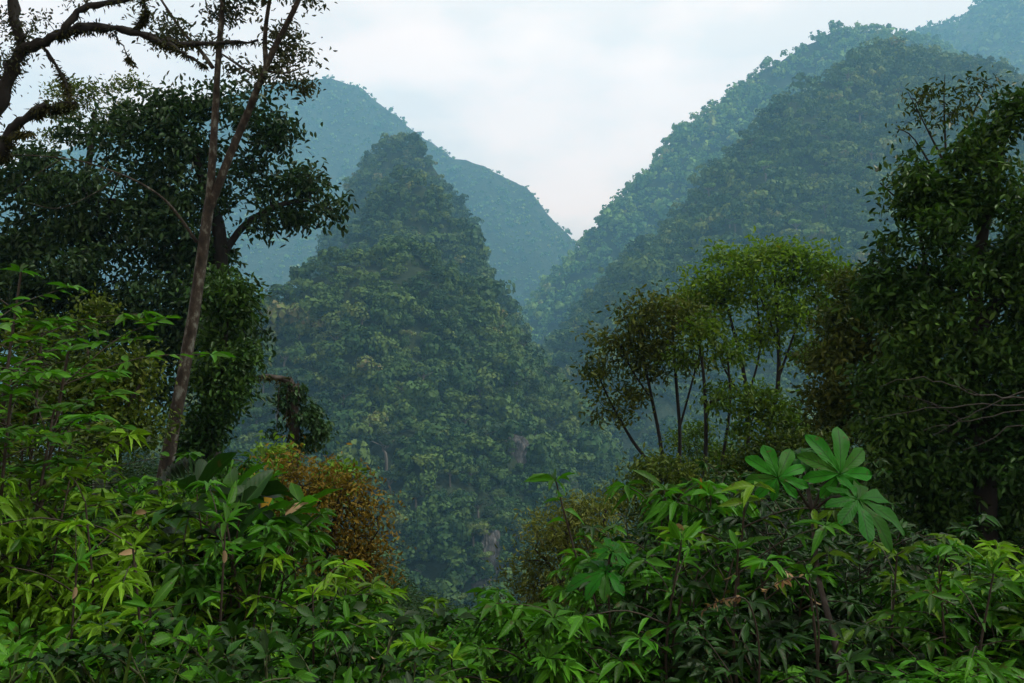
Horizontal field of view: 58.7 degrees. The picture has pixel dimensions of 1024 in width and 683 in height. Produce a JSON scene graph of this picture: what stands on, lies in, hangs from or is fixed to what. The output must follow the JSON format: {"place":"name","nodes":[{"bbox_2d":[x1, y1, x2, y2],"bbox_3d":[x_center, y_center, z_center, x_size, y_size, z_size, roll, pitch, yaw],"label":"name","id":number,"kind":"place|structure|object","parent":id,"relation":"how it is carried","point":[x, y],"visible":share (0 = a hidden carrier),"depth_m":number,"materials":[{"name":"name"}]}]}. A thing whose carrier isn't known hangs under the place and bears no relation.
{"place":"outdoors","nodes":[
{"label":"outdoors","id":0,"kind":"place"},
{"bbox_2d":[0,78,579,421],"bbox_3d":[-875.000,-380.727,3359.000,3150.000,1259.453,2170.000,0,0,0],"label":"mountain","id":1,"kind":"structure","parent":0,"point":[335,170],"depth_m":3187.99,"materials":[{"name":"plant"}]},
{"bbox_2d":[0,74,576,427],"bbox_3d":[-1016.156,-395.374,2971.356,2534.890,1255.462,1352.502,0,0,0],"label":"forest","id":2,"kind":"object","parent":1,"relation":"on","point":[448,170],"visible":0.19,"depth_m":3189.04,"materials":[{"name":"green plant"}]},
{"bbox_2d":[141,142,638,610],"bbox_3d":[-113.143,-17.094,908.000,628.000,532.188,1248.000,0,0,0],"label":"hill","id":3,"kind":"structure","parent":0,"point":[433,570],"depth_m":536.11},
{"bbox_2d":[111,132,650,626],"bbox_3d":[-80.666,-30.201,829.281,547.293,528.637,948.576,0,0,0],"label":"forest","id":4,"kind":"object","parent":3,"relation":"on","point":[489,302],"visible":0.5,"depth_m":540.02,"materials":[{"name":"green plant"}]},
{"bbox_2d":[0,0,976,246],"label":"sky","id":5,"kind":"structure","parent":0,"point":[570,100],"materials":[{"name":"white"}]},
{"bbox_2d":[2,428,1022,656],"bbox_3d":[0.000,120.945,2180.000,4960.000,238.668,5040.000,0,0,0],"label":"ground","id":6,"kind":"structure","parent":0,"point":[918,568],"depth_m":24.15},
{"bbox_2d":[0,469,98,633],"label":"leafy shoot","id":7,"kind":"object","parent":6,"relation":"on","point":[47,485],"visible":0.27,"depth_m":6.93,"materials":[{"name":"green plant"}]},
{"bbox_2d":[7,522,102,644],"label":"leafy shoot","id":8,"kind":"object","parent":6,"relation":"on","point":[82,556],"visible":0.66,"depth_m":5.91,"materials":[{"name":"green plant"}]},
{"bbox_2d":[0,405,124,626],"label":"tall shrub","id":9,"kind":"object","parent":6,"relation":"on","point":[78,441],"visible":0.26,"depth_m":8.02,"materials":[{"name":"green plant"}]},
{"bbox_2d":[0,596,125,682],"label":"leaved shrub","id":10,"kind":"object","parent":6,"relation":"on","point":[24,627],"visible":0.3,"depth_m":5.83,"materials":[{"name":"green plant"}]},
{"bbox_2d":[0,393,150,674],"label":"long leaved shrub","id":11,"kind":"object","parent":6,"relation":"on","point":[11,507],"visible":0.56,"depth_m":6.58,"materials":[{"name":"green plant"}]},
{"bbox_2d":[0,610,160,682],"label":"leaved shrub","id":12,"kind":"object","parent":6,"relation":"on","point":[11,651],"visible":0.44,"depth_m":4.86,"materials":[{"name":"green plant"}]},
{"bbox_2d":[0,312,162,561],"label":"tall shrub","id":13,"kind":"object","parent":6,"relation":"on","point":[79,387],"visible":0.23,"depth_m":8.82,"materials":[{"name":"green plant"}]},
{"bbox_2d":[0,467,179,608],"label":"leafy shoot","id":14,"kind":"object","parent":6,"relation":"on","point":[71,474],"visible":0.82,"depth_m":6.33,"materials":[{"name":"green plant"}]},
{"bbox_2d":[28,68,152,457],"bbox_3d":[-15.731,-2.384,34.044,4.966,15.513,2.660,0,0,0],"label":"feathery tree","id":15,"kind":"object","parent":6,"relation":"on","point":[93,89],"visible":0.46,"depth_m":33.84,"materials":[{"name":"green plant"}]},
{"bbox_2d":[0,282,187,476],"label":"leaved tree","id":16,"kind":"object","parent":6,"relation":"on","point":[132,412],"visible":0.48,"depth_m":14.87,"materials":[{"name":"green plant"}]},
{"bbox_2d":[0,370,204,682],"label":"tall shrub","id":17,"kind":"object","parent":6,"relation":"on","point":[19,432],"visible":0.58,"depth_m":6.81,"materials":[{"name":"green plant"}]},
{"bbox_2d":[0,624,205,682],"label":"leaved shrub","id":18,"kind":"object","parent":6,"relation":"on","point":[191,641],"visible":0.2,"depth_m":4.89,"materials":[{"name":"green plant"}]},
{"bbox_2d":[3,456,220,586],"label":"fern","id":19,"kind":"object","parent":6,"relation":"on","point":[178,467],"visible":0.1,"depth_m":8.88,"materials":[{"name":"green plant"}]},
{"bbox_2d":[0,263,236,621],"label":"tall shrub","id":20,"kind":"object","parent":6,"relation":"on","point":[62,375],"visible":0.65,"depth_m":7.80,"materials":[{"name":"green plant"}]},
{"bbox_2d":[19,527,221,675],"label":"long leaved shrub","id":21,"kind":"object","parent":6,"relation":"on","point":[36,607],"visible":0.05,"depth_m":6.57,"materials":[{"name":"green plant"}]},
{"bbox_2d":[0,625,242,682],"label":"grass tuft","id":22,"kind":"object","parent":6,"relation":"on","point":[60,674],"visible":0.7,"depth_m":4.55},
{"bbox_2d":[0,0,261,166],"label":"mossy tree","id":23,"kind":"object","parent":6,"relation":"on","point":[19,53],"visible":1,"depth_m":11.96,"materials":[{"name":"brown plant"}]},
{"bbox_2d":[8,598,265,682],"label":"leaved shrub","id":24,"kind":"object","parent":6,"relation":"on","point":[57,657],"visible":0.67,"depth_m":4.67,"materials":[{"name":"green plant"}]},
{"bbox_2d":[52,515,223,646],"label":"leafy shoot","id":25,"kind":"object","parent":6,"relation":"on","point":[136,581],"visible":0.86,"depth_m":5.55,"materials":[{"name":"green plant"}]},
{"bbox_2d":[39,497,296,680],"bbox_3d":[-2.341,2.489,6.388,1.667,2.557,1.775,0,0,-8],"label":"long leaved shrub","id":26,"kind":"object","parent":6,"relation":"on","point":[180,551],"visible":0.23,"depth_m":6.27,"materials":[{"name":"green plant"}]},
{"bbox_2d":[24,620,317,682],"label":"leaved shrub","id":27,"kind":"object","parent":6,"relation":"on","point":[197,674],"visible":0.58,"depth_m":4.87,"materials":[{"name":"green plant"}]},
{"bbox_2d":[5,0,337,497],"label":"forked tree","id":28,"kind":"object","parent":6,"relation":"on","point":[224,9],"visible":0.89,"depth_m":17.94,"materials":[{"name":"brown plant"}]},
{"bbox_2d":[0,64,365,477],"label":"broadleaf tree","id":29,"kind":"object","parent":6,"relation":"on","point":[80,226],"visible":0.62,"depth_m":29.14,"materials":[{"name":"green plant"}]},
{"bbox_2d":[78,453,295,638],"bbox_3d":[-2.990,2.489,8.113,1.796,2.993,2.072,0,0,17],"label":"long leaved shrub","id":30,"kind":"object","parent":6,"relation":"on","point":[109,495],"visible":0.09,"depth_m":7.91,"materials":[{"name":"green plant"}]},
{"bbox_2d":[75,575,305,680],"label":"leafy shoot","id":31,"kind":"object","parent":6,"relation":"on","point":[163,591],"visible":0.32,"depth_m":5.21,"materials":[{"name":"green plant"}]},
{"bbox_2d":[98,479,303,681],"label":"leafy shoot","id":32,"kind":"object","parent":6,"relation":"on","point":[228,516],"visible":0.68,"depth_m":5.89,"materials":[{"name":"green plant"}]},
{"bbox_2d":[68,625,348,682],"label":"leaved shrub","id":33,"kind":"object","parent":6,"relation":"on","point":[115,661],"visible":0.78,"depth_m":4.65,"materials":[{"name":"green plant"}]},
{"bbox_2d":[146,254,271,489],"bbox_3d":[-6.581,1.399,20.141,2.668,6.772,2.329,0,0,0],"label":"understorey tree","id":34,"kind":"object","parent":6,"relation":"on","point":[226,303],"visible":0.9,"depth_m":19.75,"materials":[{"name":"green plant"}]},
{"bbox_2d":[118,451,301,654],"bbox_3d":[-2.438,2.407,7.272,1.700,3.146,1.786,0,0,2],"label":"broad leaved shrub","id":35,"kind":"object","parent":6,"relation":"on","point":[257,488],"visible":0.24,"depth_m":6.96,"materials":[{"name":"green plant"}]},
{"bbox_2d":[112,481,325,671],"bbox_3d":[-1.911,2.453,6.422,1.611,2.888,1.018,0,0,-36],"label":"leafy shoot","id":36,"kind":"object","parent":6,"relation":"on","point":[252,545],"visible":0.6,"depth_m":6.33,"materials":[{"name":"green plant"}]},
{"bbox_2d":[127,507,345,675],"bbox_3d":[-2.071,2.578,6.749,1.686,2.638,1.786,0,0,-27],"label":"long leaved shrub","id":37,"kind":"object","parent":6,"relation":"on","point":[303,539],"visible":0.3,"depth_m":6.49,"materials":[{"name":"green plant"}]},
{"bbox_2d":[125,599,363,682],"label":"leaved shrub","id":38,"kind":"object","parent":6,"relation":"on","point":[250,673],"visible":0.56,"depth_m":5.27,"materials":[{"name":"green plant"}]},
{"bbox_2d":[171,461,342,652],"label":"broad leaved shrub","id":39,"kind":"object","parent":6,"relation":"on","point":[231,478],"visible":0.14,"depth_m":7.42,"materials":[{"name":"green plant"}]},
{"bbox_2d":[182,533,339,665],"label":"leafy shoot","id":40,"kind":"object","parent":6,"relation":"on","point":[200,581],"visible":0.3,"depth_m":6.25,"materials":[{"name":"green plant"}]},
{"bbox_2d":[256,370,339,570],"bbox_3d":[-4.927,3.141,21.071,1.935,5.069,1.340,0,0,0],"label":"tree snag","id":41,"kind":"object","parent":6,"relation":"on","point":[319,428],"visible":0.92,"depth_m":20.88,"materials":[{"name":"plant"}]},
{"bbox_2d":[214,558,396,682],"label":"leafy shoot","id":42,"kind":"object","parent":6,"relation":"on","point":[323,583],"visible":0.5,"depth_m":6.19,"materials":[{"name":"green plant"}]},
{"bbox_2d":[243,430,375,622],"bbox_3d":[-3.864,3.706,17.239,2.769,4.026,1.222,0,0,22],"label":"lime sapling","id":43,"kind":"object","parent":6,"relation":"on","point":[262,450],"visible":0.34,"depth_m":17.21,"materials":[{"name":"green plant"}]},
{"bbox_2d":[244,519,390,669],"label":"leafy shoot","id":44,"kind":"object","parent":6,"relation":"on","point":[256,529],"visible":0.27,"depth_m":6.51,"materials":[{"name":"green plant"}]},
{"bbox_2d":[239,435,415,652],"bbox_3d":[-2.219,2.861,10.469,2.216,3.595,1.496,0,0,-20],"label":"rusty bush","id":45,"kind":"object","parent":6,"relation":"on","point":[359,550],"visible":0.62,"depth_m":10.44,"materials":[{"name":"orange plant"}]},
{"bbox_2d":[245,608,438,682],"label":"leaved shrub","id":46,"kind":"object","parent":6,"relation":"on","point":[261,645],"visible":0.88,"depth_m":4.97,"materials":[{"name":"green plant"}]},
{"bbox_2d":[258,573,440,682],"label":"long leaved shrub","id":47,"kind":"object","parent":6,"relation":"on","point":[367,611],"visible":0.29,"depth_m":6.66,"materials":[{"name":"green plant"}]},
{"bbox_2d":[288,564,453,679],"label":"long leaved shrub","id":48,"kind":"object","parent":6,"relation":"on","point":[348,586],"visible":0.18,"depth_m":7.20,"materials":[{"name":"green plant"}]},
{"bbox_2d":[276,594,475,682],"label":"leaved shrub","id":49,"kind":"object","parent":6,"relation":"on","point":[443,619],"visible":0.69,"depth_m":5.74,"materials":[{"name":"green plant"}]},
{"bbox_2d":[330,600,483,682],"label":"leaved shrub","id":50,"kind":"object","parent":6,"relation":"on","point":[416,638],"visible":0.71,"depth_m":5.26,"materials":[{"name":"green plant"}]},
{"bbox_2d":[1,441,1022,674],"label":"undergrowth","id":51,"kind":"object","parent":6,"relation":"on","point":[403,603],"visible":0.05,"depth_m":26.90,"materials":[{"name":"green plant"}]},
{"bbox_2d":[474,472,651,626],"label":"feathery bush","id":52,"kind":"object","parent":6,"relation":"on","point":[585,512],"visible":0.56,"depth_m":11.91,"materials":[{"name":"green plant"}]},
{"bbox_2d":[449,587,679,682],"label":"long leaved shrub","id":53,"kind":"object","parent":6,"relation":"on","point":[512,617],"visible":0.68,"depth_m":5.94,"materials":[{"name":"green plant"}]},
{"bbox_2d":[565,537,631,674],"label":"palmate plant","id":54,"kind":"object","parent":6,"relation":"on","point":[600,578],"visible":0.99,"depth_m":6.20,"materials":[{"name":"green plant"}]},
{"bbox_2d":[498,619,715,682],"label":"long leaved shrub","id":55,"kind":"object","parent":6,"relation":"on","point":[569,667],"visible":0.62,"depth_m":5.78,"materials":[{"name":"green plant"}]},
{"bbox_2d":[540,521,702,615],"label":"long leaved shrub","id":56,"kind":"object","parent":6,"relation":"on","point":[560,573],"visible":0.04,"depth_m":10.75,"materials":[{"name":"green plant"}]},
{"bbox_2d":[521,469,746,682],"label":"drooping shrub","id":57,"kind":"object","parent":6,"relation":"on","point":[613,489],"visible":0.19,"depth_m":7.28,"materials":[{"name":"green plant"}]},
{"bbox_2d":[556,519,714,680],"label":"leafy shoot","id":58,"kind":"object","parent":6,"relation":"on","point":[631,638],"visible":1,"depth_m":5.94,"materials":[{"name":"green plant"}]},
{"bbox_2d":[490,569,785,682],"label":"long leaved shrub","id":59,"kind":"object","parent":6,"relation":"on","point":[638,582],"visible":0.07,"depth_m":6.64,"materials":[{"name":"green plant"}]},
{"bbox_2d":[562,280,725,530],"bbox_3d":[3.781,2.257,25.971,4.566,8.083,2.683,0,0,0],"label":"slender tree","id":60,"kind":"object","parent":6,"relation":"on","point":[643,350],"visible":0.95,"depth_m":25.82,"materials":[{"name":"green plant"}]},
{"bbox_2d":[580,484,713,583],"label":"dark leaved shrub","id":61,"kind":"object","parent":6,"relation":"on","point":[646,535],"visible":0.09,"depth_m":10.12,"materials":[{"name":"green plant"}]},
{"bbox_2d":[577,441,721,548],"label":"olive bush","id":62,"kind":"object","parent":6,"relation":"on","point":[658,473],"visible":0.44,"depth_m":19.91,"materials":[{"name":"green plant"}]},
{"bbox_2d":[543,529,790,682],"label":"dark leaved shrub","id":63,"kind":"object","parent":6,"relation":"on","point":[676,647],"visible":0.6,"depth_m":6.11,"materials":[{"name":"green plant"}]},
{"bbox_2d":[540,581,807,682],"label":"long leaved shrub","id":64,"kind":"object","parent":6,"relation":"on","point":[556,591],"visible":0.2,"depth_m":6.37,"materials":[{"name":"green plant"}]},
{"bbox_2d":[639,412,769,491],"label":"pale bush","id":65,"kind":"object","parent":6,"relation":"on","point":[696,433],"visible":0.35,"depth_m":30.79,"materials":[{"name":"green plant"}]},
{"bbox_2d":[635,461,787,628],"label":"dark leaved shrub","id":66,"kind":"object","parent":6,"relation":"on","point":[705,465],"visible":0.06,"depth_m":11.12,"materials":[{"name":"green plant"}]},
{"bbox_2d":[616,515,820,682],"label":"dark leaved shrub","id":67,"kind":"object","parent":6,"relation":"on","point":[671,552],"visible":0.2,"depth_m":6.64,"materials":[{"name":"green plant"}]},
{"bbox_2d":[604,469,850,660],"bbox_3d":[1.635,2.569,7.415,2.112,2.951,1.653,0,0,25],"label":"drooping shrub","id":68,"kind":"object","parent":6,"relation":"on","point":[664,509],"visible":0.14,"depth_m":7.59,"materials":[{"name":"green plant"}]},
{"bbox_2d":[654,304,816,537],"bbox_3d":[6.294,2.312,24.347,4.908,6.684,2.573,0,0,22],"label":"slender tree","id":69,"kind":"object","parent":6,"relation":"on","point":[758,404],"visible":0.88,"depth_m":24.39,"materials":[{"name":"green plant"}]},
{"bbox_2d":[605,491,867,682],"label":"dark leaved shrub","id":70,"kind":"object","parent":6,"relation":"on","point":[804,615],"visible":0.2,"depth_m":6.97,"materials":[{"name":"green plant"}]},
{"bbox_2d":[648,226,861,452],"bbox_3d":[7.632,0.957,28.061,6.870,8.912,3.383,0,0,0],"label":"slender tree","id":71,"kind":"object","parent":6,"relation":"on","point":[719,286],"visible":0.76,"depth_m":27.70,"materials":[{"name":"green plant"}]},
{"bbox_2d":[650,480,860,633],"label":"leafy shoot","id":72,"kind":"object","parent":6,"relation":"on","point":[747,487],"visible":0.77,"depth_m":6.48,"materials":[{"name":"green plant"}]},
{"bbox_2d":[648,615,862,682],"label":"dark leaved shrub","id":73,"kind":"object","parent":6,"relation":"on","point":[787,639],"visible":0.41,"depth_m":5.97,"materials":[{"name":"green plant"}]},
{"bbox_2d":[661,519,850,682],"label":"leafy shoot","id":74,"kind":"object","parent":6,"relation":"on","point":[820,533],"visible":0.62,"depth_m":5.89,"materials":[{"name":"green plant"}]},
{"bbox_2d":[666,620,881,682],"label":"dark leaved shrub","id":75,"kind":"object","parent":6,"relation":"on","point":[710,647],"visible":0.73,"depth_m":5.62,"materials":[{"name":"green plant"}]},
{"bbox_2d":[698,416,865,533],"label":"leafy bush","id":76,"kind":"object","parent":6,"relation":"on","point":[778,442],"visible":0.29,"depth_m":18.90,"materials":[{"name":"green plant"}]},
{"bbox_2d":[673,509,893,682],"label":"dark leaved shrub","id":77,"kind":"object","parent":6,"relation":"on","point":[860,607],"visible":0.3,"depth_m":7.08,"materials":[{"name":"green plant"}]},
{"bbox_2d":[745,466,861,571],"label":"dark leaved shrub","id":78,"kind":"object","parent":6,"relation":"on","point":[787,500],"visible":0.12,"depth_m":11.94,"materials":[{"name":"green plant"}]},
{"bbox_2d":[716,512,925,671],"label":"dark leaved shrub","id":79,"kind":"object","parent":6,"relation":"on","point":[912,575],"visible":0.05,"depth_m":7.30,"materials":[{"name":"green plant"}]},
{"bbox_2d":[745,426,905,675],"bbox_3d":[2.201,2.103,6.610,0.919,2.935,1.188,0,0,-36],"label":"palmate plant","id":80,"kind":"object","parent":6,"relation":"on","point":[826,462],"visible":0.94,"depth_m":6.55,"materials":[{"name":"green plant"}]},
{"bbox_2d":[669,537,1005,682],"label":"dark leaved shrub","id":81,"kind":"object","parent":6,"relation":"on","point":[747,652],"visible":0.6,"depth_m":5.90,"materials":[{"name":"green plant"}]},
{"bbox_2d":[738,554,936,682],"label":"leafy shoot","id":82,"kind":"object","parent":6,"relation":"on","point":[754,562],"visible":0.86,"depth_m":5.67,"materials":[{"name":"green plant"}]},
{"bbox_2d":[753,484,942,618],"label":"dark leaved shrub","id":83,"kind":"object","parent":6,"relation":"on","point":[843,564],"visible":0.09,"depth_m":9.38,"materials":[{"name":"green plant"}]},
{"bbox_2d":[778,263,963,511],"bbox_3d":[8.295,1.407,20.889,4.094,6.452,3.128,0,0,11],"label":"gold tree","id":84,"kind":"object","parent":6,"relation":"on","point":[832,354],"visible":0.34,"depth_m":20.77,"materials":[{"name":"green plant"}]},
{"bbox_2d":[795,532,954,671],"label":"dark leaved shrub","id":85,"kind":"object","parent":6,"relation":"on","point":[860,552],"visible":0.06,"depth_m":7.26,"materials":[{"name":"green plant"}]},
{"bbox_2d":[823,458,929,598],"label":"dark leaved shrub","id":86,"kind":"object","parent":6,"relation":"on","point":[856,518],"visible":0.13,"depth_m":11.95,"materials":[{"name":"green plant"}]},
{"bbox_2d":[779,621,976,682],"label":"dark leaved shrub","id":87,"kind":"object","parent":6,"relation":"on","point":[825,645],"visible":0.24,"depth_m":6.20,"materials":[{"name":"green plant"}]},
{"bbox_2d":[802,514,1002,621],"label":"dark leaved shrub","id":88,"kind":"object","parent":6,"relation":"on","point":[981,518],"visible":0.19,"depth_m":9.59,"materials":[{"name":"green plant"}]},
{"bbox_2d":[834,533,972,662],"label":"leafy shoot","id":89,"kind":"object","parent":6,"relation":"on","point":[848,634],"visible":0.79,"depth_m":6.30,"materials":[{"name":"green plant"}]},
{"bbox_2d":[819,622,1018,679],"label":"dark leaved shrub","id":90,"kind":"object","parent":6,"relation":"on","point":[891,655],"visible":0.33,"depth_m":5.89,"materials":[{"name":"green plant"}]},
{"bbox_2d":[828,71,1023,580],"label":"dense tree","id":91,"kind":"object","parent":6,"relation":"on","point":[947,210],"visible":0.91,"depth_m":13.70,"materials":[{"name":"green plant"}]},
{"bbox_2d":[835,653,1023,682],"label":"long leaved shrub","id":92,"kind":"object","parent":6,"relation":"on","point":[949,671],"visible":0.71,"depth_m":5.50,"materials":[{"name":"green plant"}]},
{"bbox_2d":[845,572,1023,665],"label":"long leaved shrub","id":93,"kind":"object","parent":6,"relation":"on","point":[965,629],"visible":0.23,"depth_m":6.28,"materials":[{"name":"green plant"}]},
{"bbox_2d":[854,539,1023,678],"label":"leafy shoot","id":94,"kind":"object","parent":6,"relation":"on","point":[945,549],"visible":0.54,"depth_m":5.87,"materials":[{"name":"green plant"}]},
{"bbox_2d":[855,573,1023,682],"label":"long leaved shrub","id":95,"kind":"object","parent":6,"relation":"on","point":[931,644],"visible":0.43,"depth_m":6.01,"materials":[{"name":"green plant"}]},
{"bbox_2d":[870,65,1011,563],"bbox_3d":[7.991,-0.369,16.904,2.639,9.425,1.114,0,0,8],"label":"thin tree","id":96,"kind":"object","parent":6,"relation":"on","point":[954,113],"visible":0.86,"depth_m":16.95,"materials":[{"name":"green plant"}]},
{"bbox_2d":[867,538,1023,682],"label":"long leaved shrub","id":97,"kind":"object","parent":6,"relation":"on","point":[989,552],"visible":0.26,"depth_m":6.62,"materials":[{"name":"green plant"}]},
{"bbox_2d":[869,555,1023,650],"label":"long leaved shrub","id":98,"kind":"object","parent":6,"relation":"on","point":[961,559],"visible":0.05,"depth_m":6.67,"materials":[{"name":"green plant"}]},
{"bbox_2d":[873,374,1023,449],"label":"dead branch","id":99,"kind":"object","parent":6,"relation":"on","point":[1001,398],"visible":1,"depth_m":11.29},
{"bbox_2d":[903,552,1020,682],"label":"leafy shoot","id":100,"kind":"object","parent":6,"relation":"on","point":[983,662],"visible":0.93,"depth_m":5.55,"materials":[{"name":"green plant"}]},
{"bbox_2d":[527,31,940,347],"bbox_3d":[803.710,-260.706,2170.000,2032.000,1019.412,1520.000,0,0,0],"label":"mountain","id":101,"kind":"structure","parent":0,"point":[772,79],"depth_m":2002.26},
{"bbox_2d":[518,19,966,342],"bbox_3d":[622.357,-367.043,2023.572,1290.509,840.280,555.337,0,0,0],"label":"forest","id":102,"kind":"object","parent":101,"relation":"on","point":[537,307],"visible":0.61,"depth_m":2017.26,"materials":[{"name":"green plant"}]},
{"bbox_2d":[554,49,1023,483],"bbox_3d":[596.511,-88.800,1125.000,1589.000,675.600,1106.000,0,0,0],"label":"mountain","id":103,"kind":"structure","parent":0,"point":[668,406],"depth_m":1032.39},
{"bbox_2d":[535,34,1023,486],"bbox_3d":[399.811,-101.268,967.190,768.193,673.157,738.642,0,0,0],"label":"forest","id":104,"kind":"object","parent":103,"relation":"on","point":[921,58],"visible":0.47,"depth_m":1075.07,"materials":[{"name":"green plant"}]},
{"bbox_2d":[901,0,1023,73],"bbox_3d":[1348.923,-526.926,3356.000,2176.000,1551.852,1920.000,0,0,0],"label":"mountain","id":105,"kind":"structure","parent":0,"point":[969,37],"depth_m":3123.64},
{"bbox_2d":[899,0,1023,74],"bbox_3d":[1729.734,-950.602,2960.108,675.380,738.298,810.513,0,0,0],"label":"forest","id":106,"kind":"object","parent":105,"relation":"on","point":[997,33],"visible":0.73,"depth_m":3119.05,"materials":[{"name":"green plant"}]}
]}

